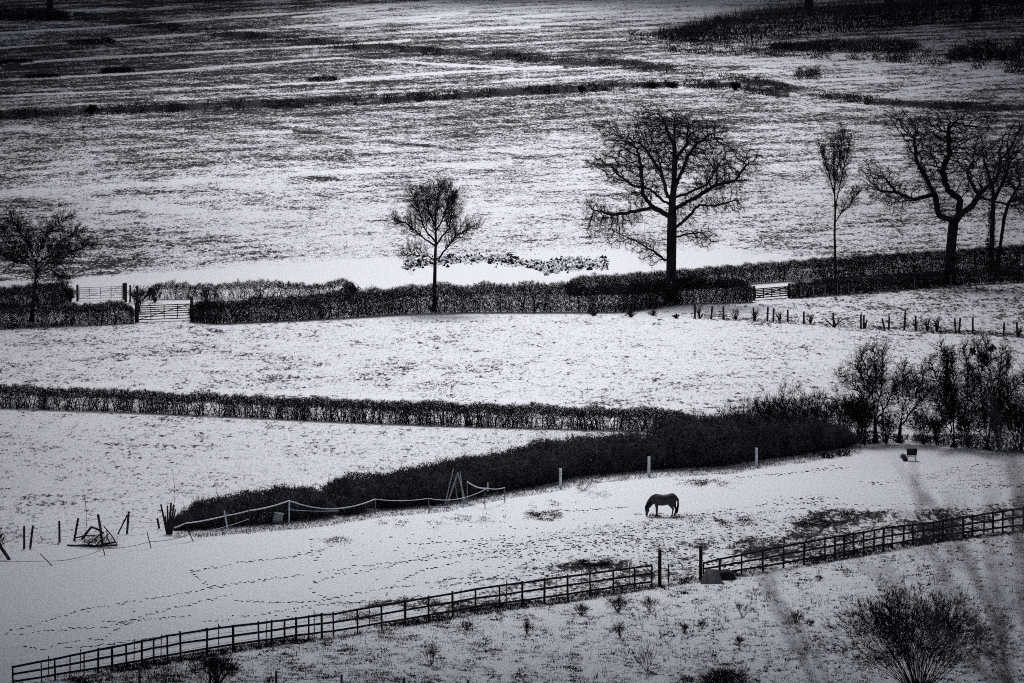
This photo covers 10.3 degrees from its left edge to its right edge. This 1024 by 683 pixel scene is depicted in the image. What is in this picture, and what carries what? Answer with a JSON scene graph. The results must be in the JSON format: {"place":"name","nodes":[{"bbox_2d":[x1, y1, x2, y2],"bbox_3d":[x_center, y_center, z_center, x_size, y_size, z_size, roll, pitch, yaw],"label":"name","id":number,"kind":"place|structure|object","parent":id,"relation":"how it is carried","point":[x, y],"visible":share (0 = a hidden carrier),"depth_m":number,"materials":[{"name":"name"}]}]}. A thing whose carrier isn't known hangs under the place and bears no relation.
{"place":"outdoors","nodes":[
{"label":"outdoors","id":0,"kind":"place"},
{"bbox_2d":[0,410,650,542],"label":"field grass","id":1,"kind":"structure","parent":0,"point":[278,456],"depth_m":381.28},
{"bbox_2d":[0,0,1023,682],"bbox_3d":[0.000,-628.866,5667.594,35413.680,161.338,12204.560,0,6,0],"label":"ground","id":2,"kind":"structure","parent":0,"point":[186,68],"depth_m":459.54,"materials":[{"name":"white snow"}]},
{"bbox_2d":[0,57,33,63],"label":"rush bed","id":3,"kind":"object","parent":2,"relation":"on","point":[17,60],"visible":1,"depth_m":837.39,"materials":[{"name":"black plant"}]},
{"bbox_2d":[0,3,72,20],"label":"scrub","id":4,"kind":"object","parent":2,"relation":"on","point":[10,13],"visible":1,"depth_m":966.20,"materials":[{"name":"black plant"}]},
{"bbox_2d":[0,281,73,306],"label":"clipped hedge","id":5,"kind":"object","parent":2,"relation":"on","point":[47,295],"visible":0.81,"depth_m":485.16,"materials":[{"name":"black plant"}]},
{"bbox_2d":[24,72,60,78],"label":"rush bed","id":6,"kind":"object","parent":2,"relation":"on","point":[41,75],"visible":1,"depth_m":806.68,"materials":[{"name":"black plant"}]},
{"bbox_2d":[0,204,107,321],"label":"spreading tree","id":7,"kind":"object","parent":2,"relation":"on","point":[16,256],"visible":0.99,"depth_m":470.98,"materials":[{"name":"black plant"}]},
{"bbox_2d":[0,299,137,328],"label":"clipped hedge","id":8,"kind":"object","parent":2,"relation":"on","point":[40,311],"visible":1,"depth_m":467.07,"materials":[{"name":"black plant"}]},
{"bbox_2d":[64,288,76,301],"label":"hedge shrub","id":9,"kind":"object","parent":2,"relation":"on","point":[70,295],"visible":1,"depth_m":487.45,"materials":[{"name":"black plant"}]},
{"bbox_2d":[66,37,115,43],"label":"rush bed","id":10,"kind":"object","parent":2,"relation":"on","point":[95,40],"visible":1,"depth_m":890.28,"materials":[{"name":"black plant"}]},
{"bbox_2d":[82,104,99,114],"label":"ditch bush","id":11,"kind":"object","parent":2,"relation":"on","point":[90,110],"visible":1,"depth_m":719.24,"materials":[{"name":"black plant"}]},
{"bbox_2d":[23,511,159,548],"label":"old fence","id":12,"kind":"object","parent":2,"relation":"on","point":[76,528],"visible":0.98,"depth_m":336.52,"materials":[{"name":"grey wood"}]},
{"bbox_2d":[67,514,123,547],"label":"branch heap","id":13,"kind":"object","parent":2,"relation":"on","point":[104,543],"visible":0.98,"depth_m":334.04,"materials":[{"name":"grey wood"}]},
{"bbox_2d":[76,283,123,300],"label":"field gate","id":14,"kind":"structure","parent":2,"relation":"on","point":[89,291],"depth_m":488.98,"materials":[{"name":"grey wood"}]},
{"bbox_2d":[99,65,135,72],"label":"rush bed","id":15,"kind":"object","parent":2,"relation":"on","point":[120,69],"visible":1,"depth_m":821.16,"materials":[{"name":"black plant"}]},
{"bbox_2d":[136,286,138,321],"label":"lane post","id":16,"kind":"object","parent":2,"relation":"on","point":[137,302],"visible":1,"depth_m":468.79,"materials":[{"name":"grey wood"}]},
{"bbox_2d":[126,282,159,311],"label":"hedge shrub","id":17,"kind":"object","parent":2,"relation":"on","point":[142,291],"visible":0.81,"depth_m":477.00,"materials":[{"name":"black plant"}]},
{"bbox_2d":[146,283,164,301],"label":"hedge shrub","id":18,"kind":"object","parent":2,"relation":"on","point":[157,292],"visible":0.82,"depth_m":485.60,"materials":[{"name":"black plant"}]},
{"bbox_2d":[135,303,193,320],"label":"field gate","id":19,"kind":"structure","parent":2,"relation":"on","point":[164,311],"depth_m":469.22,"materials":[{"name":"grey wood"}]},
{"bbox_2d":[160,503,175,534],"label":"coppiced stub","id":20,"kind":"object","parent":2,"relation":"on","point":[168,524],"visible":1,"depth_m":339.59,"materials":[{"name":"grey wood"}]},
{"bbox_2d":[194,287,217,300],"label":"hedge shrub","id":21,"kind":"object","parent":2,"relation":"on","point":[204,294],"visible":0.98,"depth_m":483.19,"materials":[{"name":"black plant"}]},
{"bbox_2d":[186,650,246,682],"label":"hedge shrub","id":22,"kind":"object","parent":2,"relation":"on","point":[212,665],"visible":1,"depth_m":283.52,"materials":[{"name":"black plant"}]},
{"bbox_2d":[146,278,356,299],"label":"clipped hedge","id":23,"kind":"object","parent":2,"relation":"on","point":[330,285],"visible":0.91,"depth_m":486.88,"materials":[{"name":"grey plant"}]},
{"bbox_2d":[0,481,504,565],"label":"tape fence","id":24,"kind":"object","parent":2,"relation":"on","point":[248,510],"visible":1,"depth_m":343.33,"materials":[{"name":"grey fabric"}]},
{"bbox_2d":[159,479,350,530],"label":"bramble thicket","id":25,"kind":"object","parent":2,"relation":"on","point":[199,510],"visible":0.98,"depth_m":344.00,"materials":[{"name":"black plant"}]},
{"bbox_2d":[265,511,283,523],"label":"feed bin","id":26,"kind":"object","parent":2,"relation":"on","point":[278,517],"visible":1,"depth_m":344.09,"materials":[{"name":"grey plastic"}]},
{"bbox_2d":[138,668,468,682],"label":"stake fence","id":27,"kind":"object","parent":2,"relation":"on","point":[275,677],"visible":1,"depth_m":283.89,"materials":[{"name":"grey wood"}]},
{"bbox_2d":[305,75,340,81],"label":"rush bed","id":28,"kind":"object","parent":2,"relation":"on","point":[321,79],"visible":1,"depth_m":802.89,"materials":[{"name":"black plant"}]},
{"bbox_2d":[2,392,654,430],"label":"stock fence","id":29,"kind":"object","parent":2,"relation":"on","point":[131,402],"visible":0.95,"depth_m":400.10,"materials":[{"name":"brown wood"}]},
{"bbox_2d":[12,562,652,682],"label":"rail fence","id":30,"kind":"object","parent":2,"relation":"on","point":[296,626],"visible":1,"depth_m":298.76,"materials":[{"name":"brown wood"}]},
{"bbox_2d":[0,383,689,430],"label":"clipped hedge","id":31,"kind":"object","parent":2,"relation":"on","point":[296,404],"visible":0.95,"depth_m":399.08,"materials":[{"name":"black plant"}]},
{"bbox_2d":[339,281,360,293],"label":"hedge shrub","id":32,"kind":"object","parent":2,"relation":"on","point":[348,289],"visible":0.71,"depth_m":484.92,"materials":[{"name":"black plant"}]},
{"bbox_2d":[0,76,788,119],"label":"ditch rushes","id":33,"kind":"object","parent":2,"relation":"on","point":[288,103],"visible":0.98,"depth_m":761.76,"materials":[{"name":"black plant"}]},
{"bbox_2d":[414,643,442,664],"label":"weed clump","id":34,"kind":"object","parent":2,"relation":"on","point":[430,652],"visible":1,"depth_m":291.40,"materials":[{"name":"black plant"}]},
{"bbox_2d":[384,171,484,308],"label":"round crown tree","id":35,"kind":"object","parent":2,"relation":"on","point":[448,198],"visible":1,"depth_m":474.32,"materials":[{"name":"black plant"}]},
{"bbox_2d":[444,468,466,505],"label":"pole wigwam","id":36,"kind":"object","parent":2,"relation":"on","point":[463,495],"visible":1,"depth_m":351.75,"materials":[{"name":"grey wood"}]},
{"bbox_2d":[186,273,756,323],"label":"clipped hedge","id":37,"kind":"object","parent":2,"relation":"on","point":[637,298],"visible":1,"depth_m":474.31,"materials":[{"name":"black plant"}]},
{"bbox_2d":[400,252,548,271],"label":"earth heap","id":38,"kind":"object","parent":2,"relation":"on","point":[535,264],"visible":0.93,"depth_m":516.29,"materials":[{"name":"snow"}]},
{"bbox_2d":[311,426,664,514],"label":"bramble thicket","id":39,"kind":"object","parent":2,"relation":"on","point":[541,461],"visible":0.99,"depth_m":357.59,"materials":[{"name":"black plant"}]},
{"bbox_2d":[228,290,751,323],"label":"stock fence","id":40,"kind":"object","parent":2,"relation":"on","point":[512,306],"visible":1,"depth_m":472.42,"materials":[{"name":"brown wood"}]},
{"bbox_2d":[0,286,1023,404],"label":"field grass","id":41,"kind":"structure","parent":2,"relation":"on","point":[462,351],"depth_m":441.66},
{"bbox_2d":[7,463,1022,649],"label":"hoof tracks","id":42,"kind":"object","parent":2,"relation":"on","point":[526,562],"visible":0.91,"depth_m":331.41,"materials":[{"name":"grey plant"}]},
{"bbox_2d":[11,528,1021,682],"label":"rough grass","id":43,"kind":"structure","parent":2,"relation":"on","point":[419,621],"depth_m":309.81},
{"bbox_2d":[174,444,862,537],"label":"wire fence","id":44,"kind":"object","parent":2,"relation":"on","point":[460,503],"depth_m":354.98,"materials":[{"name":"grey metal"}]},
{"bbox_2d":[52,532,1023,682],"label":"rough grass","id":45,"kind":"structure","parent":2,"relation":"on","point":[410,635],"depth_m":295.97,"materials":[{"name":"grey plant"}]},
{"bbox_2d":[73,11,1019,112],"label":"ditch rushes","id":46,"kind":"object","parent":2,"relation":"on","point":[959,104],"visible":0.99,"depth_m":835.55,"materials":[{"name":"black plant"}]},
{"bbox_2d":[543,254,609,275],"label":"earth heap","id":47,"kind":"object","parent":2,"relation":"on","point":[568,263],"visible":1,"depth_m":514.65,"materials":[{"name":"snow"}]},
{"bbox_2d":[572,601,591,614],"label":"weed clump","id":48,"kind":"object","parent":2,"relation":"on","point":[581,605],"visible":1,"depth_m":308.18,"materials":[{"name":"black plant"}]},
{"bbox_2d":[604,593,629,612],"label":"weed clump","id":49,"kind":"object","parent":2,"relation":"on","point":[620,603],"visible":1,"depth_m":309.12,"materials":[{"name":"black plant"}]},
{"bbox_2d":[612,620,631,636],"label":"weed clump","id":50,"kind":"object","parent":2,"relation":"on","point":[619,625],"visible":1,"depth_m":300.89,"materials":[{"name":"black plant"}]},
{"bbox_2d":[628,646,659,670],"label":"weed clump","id":51,"kind":"object","parent":2,"relation":"on","point":[643,657],"visible":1,"depth_m":290.10,"materials":[{"name":"grey plant"}]},
{"bbox_2d":[639,594,660,609],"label":"weed clump","id":52,"kind":"object","parent":2,"relation":"on","point":[648,602],"visible":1,"depth_m":309.97,"materials":[{"name":"black plant"}]},
{"bbox_2d":[309,477,1001,622],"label":"paddock grass","id":53,"kind":"structure","parent":2,"relation":"on","point":[605,562],"depth_m":343.53,"materials":[{"name":"black plant"}]},
{"bbox_2d":[658,549,661,585],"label":"gatepost","id":54,"kind":"object","parent":2,"relation":"on","point":[659,566],"visible":1,"depth_m":318.74,"materials":[{"name":"brown wood"}]},
{"bbox_2d":[645,493,678,516],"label":"horse","id":55,"kind":"object","parent":2,"relation":"on","point":[670,499],"visible":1,"depth_m":346.47},
{"bbox_2d":[578,100,766,301],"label":"oak tree","id":56,"kind":"object","parent":2,"relation":"on","point":[672,217],"visible":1,"depth_m":482.47,"materials":[{"name":"black plant"}]},
{"bbox_2d":[662,556,698,582],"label":"gate","id":57,"kind":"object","parent":2,"relation":"on","point":[677,569],"visible":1,"depth_m":319.90,"materials":[{"name":"grey metal"}]},
{"bbox_2d":[699,546,702,580],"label":"gatepost","id":58,"kind":"object","parent":2,"relation":"on","point":[700,562],"visible":1,"depth_m":320.54,"materials":[{"name":"brown wood"}]},
{"bbox_2d":[700,569,736,583],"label":"covered heap","id":59,"kind":"object","parent":2,"relation":"on","point":[713,576],"visible":1,"depth_m":319.62,"materials":[{"name":"plastic"}]},
{"bbox_2d":[686,654,758,682],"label":"bare bush","id":60,"kind":"object","parent":2,"relation":"on","point":[718,677],"visible":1,"depth_m":282.09,"materials":[{"name":"black plant"}]},
{"bbox_2d":[714,396,764,441],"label":"hawthorn sapling","id":61,"kind":"object","parent":2,"relation":"on","point":[738,413],"visible":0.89,"depth_m":373.48,"materials":[{"name":"black plant"}]},
{"bbox_2d":[463,465,1022,607],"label":"paddock grass","id":62,"kind":"structure","parent":2,"relation":"on","point":[731,532],"depth_m":338.60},
{"bbox_2d":[730,601,756,617],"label":"weed clump","id":63,"kind":"object","parent":2,"relation":"on","point":[741,606],"visible":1,"depth_m":306.88,"materials":[{"name":"grey plant"}]},
{"bbox_2d":[627,410,860,468],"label":"bramble thicket","id":64,"kind":"object","parent":2,"relation":"on","point":[707,441],"visible":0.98,"depth_m":371.65,"materials":[{"name":"black plant"}]},
{"bbox_2d":[731,388,797,432],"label":"hawthorn sapling","id":65,"kind":"object","parent":2,"relation":"on","point":[768,411],"visible":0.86,"depth_m":376.21,"materials":[{"name":"black plant"}]},
{"bbox_2d":[753,283,789,299],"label":"field gate","id":66,"kind":"structure","parent":2,"relation":"on","point":[779,290],"depth_m":485.31,"materials":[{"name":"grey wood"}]},
{"bbox_2d":[735,518,829,682],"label":"hillside sapling","id":67,"kind":"object","parent":2,"relation":"on","point":[788,622],"visible":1,"depth_m":15.72,"materials":[{"name":"grey plant"}]},
{"bbox_2d":[751,376,826,435],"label":"hawthorn sapling","id":68,"kind":"object","parent":2,"relation":"on","point":[791,408],"visible":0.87,"depth_m":378.81,"materials":[{"name":"black plant"}]},
{"bbox_2d":[565,243,1023,293],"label":"clipped hedge","id":69,"kind":"object","parent":2,"relation":"on","point":[856,262],"visible":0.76,"depth_m":504.44,"materials":[{"name":"black plant"}]},
{"bbox_2d":[790,608,805,622],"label":"weed clump","id":70,"kind":"object","parent":2,"relation":"on","point":[796,616],"visible":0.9,"depth_m":304.64,"materials":[{"name":"black plant"}]},
{"bbox_2d":[794,64,823,78],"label":"scrub","id":71,"kind":"object","parent":2,"relation":"on","point":[812,72],"visible":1,"depth_m":802.57,"materials":[{"name":"black plant"}]},
{"bbox_2d":[790,386,849,428],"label":"hawthorn sapling","id":72,"kind":"object","parent":2,"relation":"on","point":[820,408],"visible":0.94,"depth_m":380.48,"materials":[{"name":"black plant"}]},
{"bbox_2d":[622,27,1023,75],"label":"rough rushes","id":73,"kind":"object","parent":2,"relation":"on","point":[1019,64],"visible":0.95,"depth_m":862.41,"materials":[{"name":"black plant"}]},
{"bbox_2d":[645,0,1023,41],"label":"scrub","id":74,"kind":"object","parent":2,"relation":"on","point":[729,23],"visible":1,"depth_m":926.71,"materials":[{"name":"black plant"}]},
{"bbox_2d":[814,121,866,279],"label":"slender tree","id":75,"kind":"object","parent":2,"relation":"on","point":[837,149],"visible":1,"depth_m":498.16,"materials":[{"name":"black plant"}]},
{"bbox_2d":[769,32,923,52],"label":"scrub","id":76,"kind":"object","parent":2,"relation":"on","point":[862,45],"visible":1,"depth_m":867.63,"materials":[{"name":"black plant"}]},
{"bbox_2d":[822,383,879,428],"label":"hawthorn sapling","id":77,"kind":"object","parent":2,"relation":"on","point":[847,401],"visible":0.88,"depth_m":383.68,"materials":[{"name":"black plant"}]},
{"bbox_2d":[840,391,872,438],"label":"hawthorn sapling","id":78,"kind":"object","parent":2,"relation":"on","point":[861,399],"visible":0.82,"depth_m":385.48,"materials":[{"name":"black plant"}]},
{"bbox_2d":[694,304,1023,336],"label":"stake fence","id":79,"kind":"object","parent":2,"relation":"on","point":[889,321],"visible":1,"depth_m":462.26,"materials":[{"name":"grey wood"}]},
{"bbox_2d":[703,507,1023,573],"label":"rail fence","id":80,"kind":"object","parent":2,"relation":"on","point":[883,536],"visible":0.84,"depth_m":329.80,"materials":[{"name":"brown wood"}]},
{"bbox_2d":[842,395,887,445],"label":"undergrowth shrub","id":81,"kind":"object","parent":2,"relation":"on","point":[864,421],"visible":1,"depth_m":382.41,"materials":[{"name":"black plant"}]},
{"bbox_2d":[828,334,907,442],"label":"hawthorn tree","id":82,"kind":"object","parent":2,"relation":"on","point":[869,387],"visible":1,"depth_m":383.95,"materials":[{"name":"black plant"}]},
{"bbox_2d":[868,408,908,443],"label":"undergrowth shrub","id":83,"kind":"object","parent":2,"relation":"on","point":[884,426],"visible":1,"depth_m":383.56,"materials":[{"name":"black plant"}]},
{"bbox_2d":[785,265,1023,297],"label":"clipped hedge","id":84,"kind":"object","parent":2,"relation":"on","point":[856,284],"visible":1,"depth_m":494.62,"materials":[{"name":"black plant"}]},
{"bbox_2d":[902,448,916,460],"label":"hay feeder","id":85,"kind":"object","parent":2,"relation":"on","point":[909,453],"visible":0.99,"depth_m":374.12,"materials":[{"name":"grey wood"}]},
{"bbox_2d":[878,356,941,442],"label":"hawthorn tree","id":86,"kind":"object","parent":2,"relation":"on","point":[915,383],"visible":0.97,"depth_m":383.57,"materials":[{"name":"black plant"}]},
{"bbox_2d":[805,573,1018,682],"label":"bare bush","id":87,"kind":"object","parent":2,"relation":"on","point":[894,628],"visible":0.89,"depth_m":280.07,"materials":[{"name":"black plant"}]},
{"bbox_2d":[800,271,1023,297],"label":"stock fence","id":88,"kind":"object","parent":2,"relation":"on","point":[877,286],"visible":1,"depth_m":491.95,"materials":[{"name":"brown wood"}]},
{"bbox_2d":[902,404,944,443],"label":"undergrowth shrub","id":89,"kind":"object","parent":2,"relation":"on","point":[919,420],"visible":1,"depth_m":383.76,"materials":[{"name":"black plant"}]},
{"bbox_2d":[846,431,1021,682],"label":"hillside sapling","id":90,"kind":"object","parent":2,"relation":"on","point":[984,598],"visible":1,"depth_m":14.62,"materials":[{"name":"grey plant"}]},
{"bbox_2d":[920,412,948,443],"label":"undergrowth shrub","id":91,"kind":"object","parent":2,"relation":"on","point":[935,436],"visible":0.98,"depth_m":383.83,"materials":[{"name":"black plant"}]},
{"bbox_2d":[853,429,1023,452],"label":"bramble thicket","id":92,"kind":"object","parent":2,"relation":"on","point":[982,444],"visible":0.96,"depth_m":382.31,"materials":[{"name":"black plant"}]},
{"bbox_2d":[856,102,1023,283],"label":"oak tree","id":93,"kind":"object","parent":2,"relation":"on","point":[952,232],"visible":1,"depth_m":499.57,"materials":[{"name":"black plant"}]},
{"bbox_2d":[918,334,987,447],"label":"hawthorn tree","id":94,"kind":"object","parent":2,"relation":"on","point":[950,405],"visible":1,"depth_m":381.43,"materials":[{"name":"black plant"}]},
{"bbox_2d":[952,404,987,447],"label":"undergrowth shrub","id":95,"kind":"object","parent":2,"relation":"on","point":[964,432],"visible":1,"depth_m":381.74,"materials":[{"name":"black plant"}]},
{"bbox_2d":[943,31,1023,60],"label":"scrub","id":96,"kind":"object","parent":2,"relation":"on","point":[993,50],"visible":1,"depth_m":842.41,"materials":[{"name":"black plant"}]},
{"bbox_2d":[956,329,1023,449],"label":"hawthorn tree","id":97,"kind":"object","parent":2,"relation":"on","point":[987,359],"visible":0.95,"depth_m":380.09,"materials":[{"name":"black plant"}]},
{"bbox_2d":[974,134,1023,269],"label":"ivy tree","id":98,"kind":"object","parent":2,"relation":"on","point":[991,228],"visible":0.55,"depth_m":510.41,"materials":[{"name":"black plant"}]},
{"bbox_2d":[980,403,1021,446],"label":"undergrowth shrub","id":99,"kind":"object","parent":2,"relation":"on","point":[994,428],"visible":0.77,"depth_m":380.12,"materials":[{"name":"black plant"}]},
{"bbox_2d":[983,373,1023,621],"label":"hillside sapling","id":100,"kind":"object","parent":2,"relation":"on","point":[1019,510],"visible":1,"depth_m":14.13,"materials":[{"name":"grey plant"}]},
{"bbox_2d":[987,344,1023,448],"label":"hawthorn tree","id":101,"kind":"object","parent":2,"relation":"on","point":[1020,396],"visible":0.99,"depth_m":379.99,"materials":[{"name":"black plant"}]},
{"bbox_2d":[993,397,1023,450],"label":"undergrowth shrub","id":102,"kind":"object","parent":2,"relation":"on","point":[1007,420],"visible":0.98,"depth_m":379.14,"materials":[{"name":"black plant"}]},
{"bbox_2d":[996,157,1023,268],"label":"ivy tree","id":103,"kind":"object","parent":2,"relation":"on","point":[1002,229],"visible":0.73,"depth_m":510.62,"materials":[{"name":"black plant"}]},
{"bbox_2d":[691,314,1023,338],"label":"fence foot grass","id":104,"kind":"structure","parent":0,"point":[984,334],"depth_m":462.70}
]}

